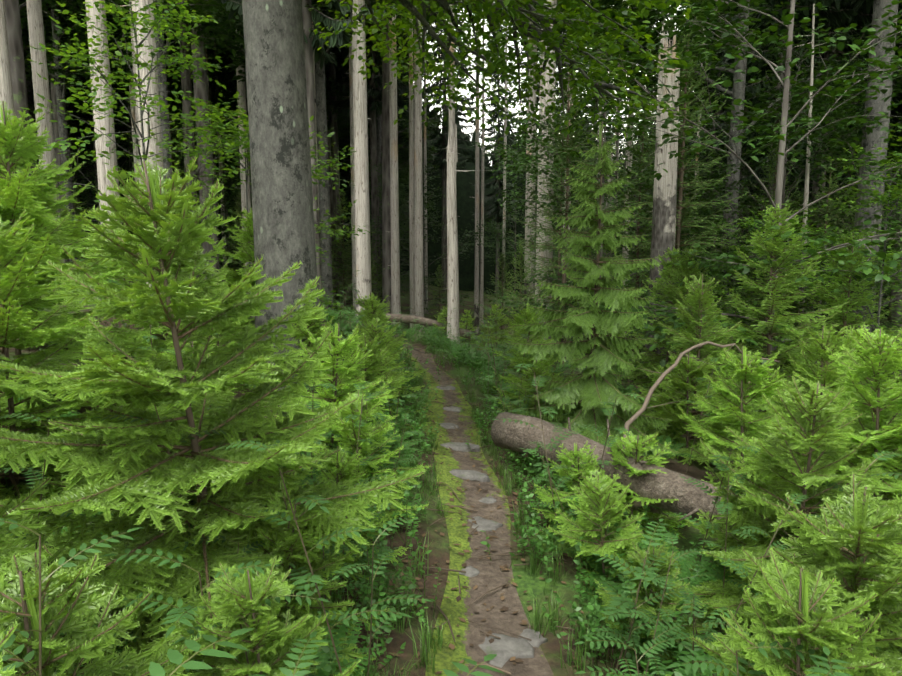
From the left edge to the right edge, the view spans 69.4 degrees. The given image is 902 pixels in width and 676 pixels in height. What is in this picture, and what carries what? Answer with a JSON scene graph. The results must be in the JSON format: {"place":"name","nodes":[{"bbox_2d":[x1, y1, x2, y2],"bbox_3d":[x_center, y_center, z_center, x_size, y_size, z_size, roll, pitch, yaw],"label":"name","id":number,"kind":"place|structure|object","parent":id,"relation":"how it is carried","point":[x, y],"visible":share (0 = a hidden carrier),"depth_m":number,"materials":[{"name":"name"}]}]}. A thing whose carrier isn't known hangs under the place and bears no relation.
{"place":"outdoors","nodes":[
{"label":"outdoors","id":0,"kind":"place"},
{"bbox_2d":[0,232,900,675],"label":"terrain","id":1,"kind":"structure","parent":0,"point":[438,546],"depth_m":3.50,"materials":[{"name":"plant"}]},
{"bbox_2d":[0,0,19,215],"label":"tree","id":2,"kind":"object","parent":1,"relation":"on","point":[6,91],"visible":0.31,"depth_m":13.92,"materials":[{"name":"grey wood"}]},
{"bbox_2d":[4,0,32,175],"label":"spruce","id":3,"kind":"object","parent":1,"relation":"on","point":[14,33],"visible":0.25,"depth_m":14.95,"materials":[{"name":"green plant"}]},
{"bbox_2d":[0,477,51,567],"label":"young spruce","id":4,"kind":"object","parent":1,"relation":"on","point":[9,507],"visible":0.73,"depth_m":1.92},
{"bbox_2d":[26,0,67,262],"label":"tree","id":5,"kind":"object","parent":1,"relation":"on","point":[36,32],"visible":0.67,"depth_m":16.06,"materials":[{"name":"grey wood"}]},
{"bbox_2d":[0,136,132,347],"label":"young spruce","id":6,"kind":"object","parent":1,"relation":"on","point":[74,232],"visible":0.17,"depth_m":6.03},
{"bbox_2d":[19,0,118,39],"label":"beech","id":7,"kind":"object","parent":1,"relation":"on","point":[70,4],"visible":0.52,"depth_m":19.32,"materials":[{"name":"green plant"}]},
{"bbox_2d":[19,0,121,260],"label":"tree","id":8,"kind":"object","parent":1,"relation":"on","point":[55,117],"visible":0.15,"depth_m":25.86,"materials":[{"name":"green plant"}]},
{"bbox_2d":[0,209,152,576],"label":"young spruce","id":9,"kind":"object","parent":1,"relation":"on","point":[17,250],"visible":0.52,"depth_m":3.00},
{"bbox_2d":[0,100,176,429],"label":"young spruce","id":10,"kind":"object","parent":1,"relation":"on","point":[20,192],"visible":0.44,"depth_m":4.15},
{"bbox_2d":[23,0,165,263],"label":"beech","id":11,"kind":"object","parent":1,"relation":"on","point":[57,70],"visible":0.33,"depth_m":21.16,"materials":[{"name":"green plant"}]},
{"bbox_2d":[0,548,201,675],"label":"young spruce","id":12,"kind":"object","parent":1,"relation":"on","point":[22,592],"visible":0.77,"depth_m":1.52,"materials":[{"name":"plant"}]},
{"bbox_2d":[84,0,127,280],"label":"tree","id":13,"kind":"object","parent":1,"relation":"on","point":[106,122],"visible":0.46,"depth_m":13.66,"materials":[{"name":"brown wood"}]},
{"bbox_2d":[65,77,183,217],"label":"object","id":14,"kind":"object","parent":1,"relation":"on","point":[92,169],"visible":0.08,"depth_m":35.17,"materials":[{"name":"green plant"}]},
{"bbox_2d":[29,7,237,129],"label":"beech","id":15,"kind":"object","parent":1,"relation":"on","point":[120,105],"visible":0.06,"depth_m":32.47,"materials":[{"name":"green plant"}]},
{"bbox_2d":[17,0,250,285],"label":"tree","id":16,"kind":"object","parent":1,"relation":"on","point":[131,16],"visible":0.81,"depth_m":6.79,"materials":[{"name":"green plant"}]},
{"bbox_2d":[117,0,170,286],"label":"tree","id":17,"kind":"object","parent":1,"relation":"on","point":[153,89],"visible":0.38,"depth_m":12.91,"materials":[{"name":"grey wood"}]},
{"bbox_2d":[61,179,261,412],"bbox_3d":[-2.410,-0.337,5.356,1.781,1.949,1.806,-5,9,-36],"label":"young spruce","id":18,"kind":"object","parent":1,"relation":"on","point":[158,343],"visible":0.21,"depth_m":5.28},
{"bbox_2d":[113,0,231,284],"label":"tree","id":19,"kind":"object","parent":1,"relation":"on","point":[186,85],"depth_m":22.51,"materials":[{"name":"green plant"}]},
{"bbox_2d":[105,0,244,262],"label":"beech","id":20,"kind":"object","parent":1,"relation":"on","point":[212,8],"visible":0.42,"depth_m":16.70,"materials":[{"name":"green plant"}]},
{"bbox_2d":[115,38,250,281],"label":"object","id":21,"kind":"object","parent":1,"relation":"on","point":[178,106],"visible":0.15,"depth_m":31.48,"materials":[{"name":"green plant"}]},
{"bbox_2d":[190,3,220,287],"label":"tree","id":22,"kind":"object","parent":1,"relation":"on","point":[200,90],"visible":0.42,"depth_m":19.76,"materials":[{"name":"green plant"}]},
{"bbox_2d":[0,155,425,675],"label":"young spruce","id":23,"kind":"object","parent":1,"relation":"on","point":[121,469],"visible":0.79,"depth_m":2.15,"materials":[{"name":"plant"}]},
{"bbox_2d":[132,277,306,451],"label":"young spruce","id":24,"kind":"object","parent":1,"relation":"on","point":[229,330],"visible":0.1,"depth_m":4.25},
{"bbox_2d":[234,14,253,293],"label":"tree","id":25,"kind":"object","parent":1,"relation":"on","point":[241,89],"visible":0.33,"depth_m":22.04,"materials":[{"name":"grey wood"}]},
{"bbox_2d":[154,556,360,675],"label":"young spruce","id":26,"kind":"object","parent":1,"relation":"on","point":[242,603],"visible":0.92,"depth_m":1.73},
{"bbox_2d":[209,207,342,359],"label":"young spruce","id":27,"kind":"object","parent":1,"relation":"on","point":[247,254],"visible":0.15,"depth_m":6.45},
{"bbox_2d":[179,91,374,324],"bbox_3d":[-2.267,-1.401,8.837,2.406,3.657,2.986,3,9,22],"label":"sapling","id":28,"kind":"object","parent":1,"relation":"on","point":[239,132],"visible":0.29,"depth_m":8.40,"materials":[{"name":"green plant"}]},
{"bbox_2d":[209,481,389,660],"bbox_3d":[-0.603,0.834,2.337,0.728,0.634,0.628,6,10,37],"label":"young spruce","id":29,"kind":"object","parent":1,"relation":"on","point":[282,549],"visible":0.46,"depth_m":2.31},
{"bbox_2d":[239,302,379,418],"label":"young spruce","id":30,"kind":"object","parent":1,"relation":"on","point":[301,333],"visible":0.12,"depth_m":5.56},
{"bbox_2d":[217,0,403,306],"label":"tree","id":31,"kind":"object","parent":1,"relation":"on","point":[311,40],"visible":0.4,"depth_m":16.65,"materials":[{"name":"plant"}]},
{"bbox_2d":[207,0,437,311],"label":"beech","id":32,"kind":"object","parent":1,"relation":"on","point":[323,194],"visible":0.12,"depth_m":20.36,"materials":[{"name":"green plant"}]},
{"bbox_2d":[265,323,430,485],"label":"young spruce","id":33,"kind":"object","parent":1,"relation":"on","point":[337,348],"visible":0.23,"depth_m":3.95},
{"bbox_2d":[324,32,377,302],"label":"spruce","id":34,"kind":"object","parent":1,"relation":"on","point":[333,119],"visible":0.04,"depth_m":35.10,"materials":[{"name":"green plant"}]},
{"bbox_2d":[348,17,355,316],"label":"dead spruce","id":35,"kind":"object","parent":1,"relation":"on","point":[352,172],"visible":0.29,"depth_m":25.07,"materials":[{"name":"grey wood"}]},
{"bbox_2d":[302,444,407,576],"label":"young spruce","id":36,"kind":"object","parent":1,"relation":"on","point":[342,471],"visible":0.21,"depth_m":3.02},
{"bbox_2d":[1,320,721,675],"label":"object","id":37,"kind":"object","parent":1,"relation":"on","point":[451,646],"visible":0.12,"depth_m":3.41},
{"bbox_2d":[352,0,371,322],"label":"tree","id":38,"kind":"object","parent":1,"relation":"on","point":[362,215],"visible":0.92,"depth_m":16.81,"materials":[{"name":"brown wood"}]},
{"bbox_2d":[306,387,428,532],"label":"young spruce","id":39,"kind":"object","parent":1,"relation":"on","point":[349,431],"visible":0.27,"depth_m":3.46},
{"bbox_2d":[321,334,431,434],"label":"young spruce","id":40,"kind":"object","parent":1,"relation":"on","point":[376,361],"visible":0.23,"depth_m":5.31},
{"bbox_2d":[323,15,430,302],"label":"tree","id":41,"kind":"object","parent":1,"relation":"on","point":[374,103],"visible":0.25,"depth_m":32.58,"materials":[{"name":"green plant"}]},
{"bbox_2d":[340,292,427,384],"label":"young spruce","id":42,"kind":"object","parent":1,"relation":"on","point":[369,305],"visible":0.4,"depth_m":6.78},
{"bbox_2d":[331,160,437,295],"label":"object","id":43,"kind":"object","parent":1,"relation":"on","point":[402,275],"visible":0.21,"depth_m":31.61,"materials":[{"name":"green plant"}]},
{"bbox_2d":[345,315,424,397],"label":"young spruce","id":44,"kind":"object","parent":1,"relation":"on","point":[376,330],"visible":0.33,"depth_m":6.33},
{"bbox_2d":[382,5,390,324],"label":"spruce","id":45,"kind":"object","parent":1,"relation":"on","point":[386,256],"visible":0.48,"depth_m":24.95,"materials":[{"name":"grey plant"}]},
{"bbox_2d":[325,24,448,278],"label":"beech","id":46,"kind":"object","parent":1,"relation":"on","point":[403,154],"visible":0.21,"depth_m":37.52,"materials":[{"name":"green plant"}]},
{"bbox_2d":[386,3,401,329],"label":"tree","id":47,"kind":"object","parent":1,"relation":"on","point":[395,249],"visible":0.9,"depth_m":22.38,"materials":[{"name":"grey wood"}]},
{"bbox_2d":[406,18,414,330],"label":"dead spruce","id":48,"kind":"object","parent":1,"relation":"on","point":[411,210],"visible":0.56,"depth_m":23.98,"materials":[{"name":"grey wood"}]},
{"bbox_2d":[413,5,424,332],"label":"dead spruce","id":49,"kind":"object","parent":1,"relation":"on","point":[418,236],"visible":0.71,"depth_m":22.43,"materials":[{"name":"grey wood"}]},
{"bbox_2d":[370,163,487,309],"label":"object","id":50,"kind":"object","parent":1,"relation":"on","point":[405,208],"visible":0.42,"depth_m":29.22,"materials":[{"name":"green plant"}]},
{"bbox_2d":[407,0,484,290],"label":"spruce","id":51,"kind":"object","parent":1,"relation":"on","point":[437,143],"visible":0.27,"depth_m":53.01,"materials":[{"name":"green plant"}]},
{"bbox_2d":[346,322,553,675],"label":"footpath","id":52,"kind":"structure","parent":1,"relation":"on","point":[492,575],"depth_m":3.50,"materials":[{"name":"soil"}]},
{"bbox_2d":[0,258,901,675],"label":"ground cover plants","id":53,"kind":"object","parent":1,"relation":"on","point":[602,636],"visible":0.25,"depth_m":2.66,"materials":[{"name":"green plant"}]},
{"bbox_2d":[443,129,485,343],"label":"dead spruce","id":54,"kind":"object","parent":1,"relation":"on","point":[453,263],"visible":1,"depth_m":15.82,"materials":[{"name":"grey wood"}]},
{"bbox_2d":[242,0,691,392],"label":"beech tree","id":55,"kind":"object","parent":1,"relation":"on","point":[282,205],"visible":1,"depth_m":5.74,"materials":[{"name":"green plant"}]},
{"bbox_2d":[473,31,482,336],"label":"dead spruce","id":56,"kind":"object","parent":1,"relation":"on","point":[476,292],"visible":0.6,"depth_m":29.98,"materials":[{"name":"grey wood"}]},
{"bbox_2d":[479,24,483,324],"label":"dead spruce","id":57,"kind":"object","parent":1,"relation":"on","point":[482,254],"visible":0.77,"depth_m":34.54,"materials":[{"name":"grey wood"}]},
{"bbox_2d":[74,89,894,326],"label":"forest treeline","id":58,"kind":"object","parent":1,"relation":"on","point":[465,189],"depth_m":64.59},
{"bbox_2d":[436,385,547,667],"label":"path stones","id":59,"kind":"object","parent":1,"relation":"on","point":[505,648],"visible":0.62,"depth_m":2.87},
{"bbox_2d":[471,16,525,296],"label":"spruce","id":60,"kind":"object","parent":1,"relation":"on","point":[497,183],"visible":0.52,"depth_m":57.98,"materials":[{"name":"green plant"}]},
{"bbox_2d":[471,192,557,318],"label":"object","id":61,"kind":"object","parent":1,"relation":"on","point":[496,229],"visible":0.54,"depth_m":38.61,"materials":[{"name":"green plant"}]},
{"bbox_2d":[481,303,569,387],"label":"young spruce","id":62,"kind":"object","parent":1,"relation":"on","point":[531,317],"visible":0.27,"depth_m":7.59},
{"bbox_2d":[495,361,561,422],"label":"young spruce","id":63,"kind":"object","parent":1,"relation":"on","point":[528,385],"visible":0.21,"depth_m":5.79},
{"bbox_2d":[523,16,537,337],"bbox_3d":[2.482,-11.535,19.239,1.690,25.301,1.418,3,9,20],"label":"trunk","id":64,"kind":"object","parent":1,"relation":"on","point":[533,98],"visible":0.27,"depth_m":20.32,"materials":[{"name":"grey wood"}]},
{"bbox_2d":[493,341,573,421],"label":"young spruce","id":65,"kind":"object","parent":1,"relation":"on","point":[514,379],"visible":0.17,"depth_m":6.49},
{"bbox_2d":[532,0,557,355],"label":"trunk","id":66,"kind":"object","parent":1,"relation":"on","point":[546,253],"visible":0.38,"depth_m":15.81,"materials":[{"name":"grey wood"}]},
{"bbox_2d":[506,115,602,364],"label":"spruce","id":67,"kind":"object","parent":1,"relation":"on","point":[558,258],"visible":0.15,"depth_m":15.24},
{"bbox_2d":[491,41,644,376],"bbox_3d":[2.357,-2.445,12.908,3.286,6.692,2.947,3,9,22],"label":"spruce","id":68,"kind":"object","parent":1,"relation":"on","point":[567,139],"visible":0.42,"depth_m":12.73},
{"bbox_2d":[532,440,640,561],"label":"young spruce","id":69,"kind":"object","parent":1,"relation":"on","point":[584,468],"visible":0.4,"depth_m":3.69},
{"bbox_2d":[496,121,678,476],"bbox_3d":[1.158,-0.207,5.191,1.473,2.931,1.588,-1,8,-6],"label":"conifer tree","id":70,"kind":"object","parent":1,"relation":"on","point":[595,387],"visible":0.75,"depth_m":5.06,"materials":[{"name":"plant"}]},
{"bbox_2d":[473,1,731,336],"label":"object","id":71,"kind":"object","parent":1,"relation":"on","point":[502,151],"visible":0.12,"depth_m":18.55,"materials":[{"name":"green plant"}]},
{"bbox_2d":[483,15,737,340],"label":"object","id":72,"kind":"object","parent":1,"relation":"on","point":[528,140],"visible":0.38,"depth_m":13.41,"materials":[{"name":"green plant"}]},
{"bbox_2d":[546,468,680,602],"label":"young spruce","id":73,"kind":"object","parent":1,"relation":"on","point":[613,511],"visible":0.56,"depth_m":3.18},
{"bbox_2d":[572,431,687,558],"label":"young spruce","id":74,"kind":"object","parent":1,"relation":"on","point":[637,446],"visible":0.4,"depth_m":4.06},
{"bbox_2d":[591,93,694,375],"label":"spruce","id":75,"kind":"object","parent":1,"relation":"on","point":[638,275],"visible":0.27,"depth_m":15.36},
{"bbox_2d":[594,540,717,675],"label":"young spruce","id":76,"kind":"object","parent":1,"relation":"on","point":[652,587],"visible":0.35,"depth_m":2.70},
{"bbox_2d":[642,27,679,383],"bbox_3d":[4.089,-2.316,12.671,0.616,7.155,0.741,-4,9,-28],"label":"trunk","id":77,"kind":"object","parent":1,"relation":"on","point":[664,213],"visible":0.52,"depth_m":12.38,"materials":[{"name":"wood"}]},
{"bbox_2d":[611,247,717,390],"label":"spruce","id":78,"kind":"object","parent":1,"relation":"on","point":[657,286],"visible":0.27,"depth_m":11.88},
{"bbox_2d":[617,34,748,376],"bbox_3d":[5.191,-2.701,15.150,4.127,8.404,3.701,-2,8,-11],"label":"spruce","id":79,"kind":"object","parent":1,"relation":"on","point":[679,133],"visible":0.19,"depth_m":14.86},
{"bbox_2d":[502,0,865,356],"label":"beech","id":80,"kind":"object","parent":1,"relation":"on","point":[738,91],"visible":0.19,"depth_m":17.45,"materials":[{"name":"green plant"}]},
{"bbox_2d":[633,246,735,398],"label":"spruce","id":81,"kind":"object","parent":1,"relation":"on","point":[695,271],"visible":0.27,"depth_m":11.32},
{"bbox_2d":[634,351,740,467],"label":"young spruce","id":82,"kind":"object","parent":1,"relation":"on","point":[698,370],"visible":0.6,"depth_m":6.45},
{"bbox_2d":[600,0,775,374],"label":"spruce","id":83,"kind":"object","parent":1,"relation":"on","point":[681,183],"visible":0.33,"depth_m":13.30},
{"bbox_2d":[632,273,759,461],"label":"spruce","id":84,"kind":"object","parent":1,"relation":"on","point":[701,295],"visible":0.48,"depth_m":7.02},
{"bbox_2d":[491,412,901,566],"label":"fallen log","id":85,"kind":"object","parent":1,"relation":"on","point":[693,499],"visible":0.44,"depth_m":4.06,"materials":[{"name":"brown wood"}]},
{"bbox_2d":[622,341,779,450],"bbox_3d":[1.805,0.476,4.826,1.713,0.919,0.311,-4,9,-27],"label":"fallen branch","id":86,"kind":"object","parent":85,"relation":"on","point":[640,411],"visible":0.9,"depth_m":4.56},
{"bbox_2d":[536,0,901,425],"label":"deciduous tree","id":87,"kind":"object","parent":1,"relation":"on","point":[705,9],"visible":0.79,"depth_m":8.83,"materials":[{"name":"green plant"}]},
{"bbox_2d":[678,345,802,496],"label":"young spruce","id":88,"kind":"object","parent":1,"relation":"on","point":[754,377],"visible":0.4,"depth_m":4.87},
{"bbox_2d":[637,33,859,365],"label":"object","id":89,"kind":"object","parent":1,"relation":"on","point":[759,184],"visible":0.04,"depth_m":22.20,"materials":[{"name":"green plant"}]},
{"bbox_2d":[681,0,817,334],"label":"spruce","id":90,"kind":"object","parent":1,"relation":"on","point":[727,61],"visible":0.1,"depth_m":27.24,"materials":[{"name":"green plant"}]},
{"bbox_2d":[677,111,847,354],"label":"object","id":91,"kind":"object","parent":1,"relation":"on","point":[715,175],"visible":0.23,"depth_m":21.34,"materials":[{"name":"green plant"}]},
{"bbox_2d":[711,124,814,383],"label":"spruce","id":92,"kind":"object","parent":1,"relation":"on","point":[773,179],"visible":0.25,"depth_m":16.11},
{"bbox_2d":[674,203,853,440],"bbox_3d":[4.271,-0.157,8.569,2.498,3.188,2.429,-7,10,-39],"label":"spruce","id":93,"kind":"object","parent":1,"relation":"on","point":[774,289],"visible":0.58,"depth_m":8.51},
{"bbox_2d":[701,193,842,372],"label":"sapling","id":94,"kind":"object","parent":1,"relation":"on","point":[718,287],"visible":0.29,"depth_m":13.03,"materials":[{"name":"green plant"}]},
{"bbox_2d":[643,471,901,675],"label":"young spruce","id":95,"kind":"object","parent":1,"relation":"on","point":[866,529],"visible":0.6,"depth_m":2.07,"materials":[{"name":"plant"}]},
{"bbox_2d":[665,548,886,675],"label":"young spruce","id":96,"kind":"object","parent":1,"relation":"on","point":[821,632],"visible":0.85,"depth_m":1.80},
{"bbox_2d":[676,437,879,633],"bbox_3d":[1.754,0.986,3.572,1.084,0.881,0.952,0,7,36],"label":"young spruce","id":97,"kind":"object","parent":1,"relation":"on","point":[739,464],"visible":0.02,"depth_m":3.57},
{"bbox_2d":[692,0,870,355],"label":"spruce","id":98,"kind":"object","parent":1,"relation":"on","point":[834,16],"visible":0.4,"depth_m":19.86,"materials":[{"name":"green plant"}]},
{"bbox_2d":[677,27,901,350],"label":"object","id":99,"kind":"object","parent":1,"relation":"on","point":[838,125],"visible":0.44,"depth_m":14.22,"materials":[{"name":"green plant"}]},
{"bbox_2d":[678,376,901,647],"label":"young spruce","id":100,"kind":"object","parent":1,"relation":"on","point":[750,503],"visible":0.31,"depth_m":2.96,"materials":[{"name":"plant"}]},
{"bbox_2d":[796,4,826,374],"bbox_3d":[7.415,-2.495,13.976,0.804,8.804,0.824,3,9,20],"label":"trunk","id":101,"kind":"object","parent":1,"relation":"on","point":[806,186],"visible":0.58,"depth_m":13.73,"materials":[{"name":"grey wood"}]},
{"bbox_2d":[724,214,901,382],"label":"sapling","id":102,"kind":"object","parent":1,"relation":"on","point":[861,233],"visible":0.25,"depth_m":12.62,"materials":[{"name":"green plant"}]},
{"bbox_2d":[729,325,901,500],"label":"young spruce","id":103,"kind":"object","parent":1,"relation":"on","point":[822,355],"visible":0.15,"depth_m":5.33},
{"bbox_2d":[734,24,901,338],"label":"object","id":104,"kind":"object","parent":1,"relation":"on","point":[897,84],"visible":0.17,"depth_m":19.79,"materials":[{"name":"green plant"}]},
{"bbox_2d":[772,159,870,385],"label":"spruce","id":105,"kind":"object","parent":1,"relation":"on","point":[828,202],"visible":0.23,"depth_m":13.18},
{"bbox_2d":[745,0,901,311],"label":"tree","id":106,"kind":"object","parent":1,"relation":"on","point":[863,20],"visible":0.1,"depth_m":22.65,"materials":[{"name":"green plant"}]},
{"bbox_2d":[748,232,901,421],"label":"spruce","id":107,"kind":"object","parent":1,"relation":"on","point":[846,319],"visible":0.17,"depth_m":9.93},
{"bbox_2d":[757,123,901,384],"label":"sapling","id":108,"kind":"object","parent":1,"relation":"on","point":[878,198],"visible":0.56,"depth_m":9.59,"materials":[{"name":"green plant"}]},
{"bbox_2d":[763,327,901,545],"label":"young spruce","id":109,"kind":"object","parent":1,"relation":"on","point":[878,405],"visible":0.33,"depth_m":3.95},
{"bbox_2d":[787,3,901,327],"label":"spruce","id":110,"kind":"object","parent":1,"relation":"on","point":[892,120],"visible":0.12,"depth_m":26.72,"materials":[{"name":"green plant"}]},
{"bbox_2d":[840,0,901,381],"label":"tree","id":111,"kind":"object","parent":1,"relation":"on","point":[866,4],"visible":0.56,"depth_m":17.74,"materials":[{"name":"green plant"}]},
{"bbox_2d":[845,0,898,382],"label":"trunk","id":112,"kind":"object","parent":1,"relation":"on","point":[878,104],"visible":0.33,"depth_m":12.91,"materials":[{"name":"grey plant"}]},
{"bbox_2d":[413,0,693,165],"label":"sky","id":113,"kind":"structure","parent":0,"point":[486,29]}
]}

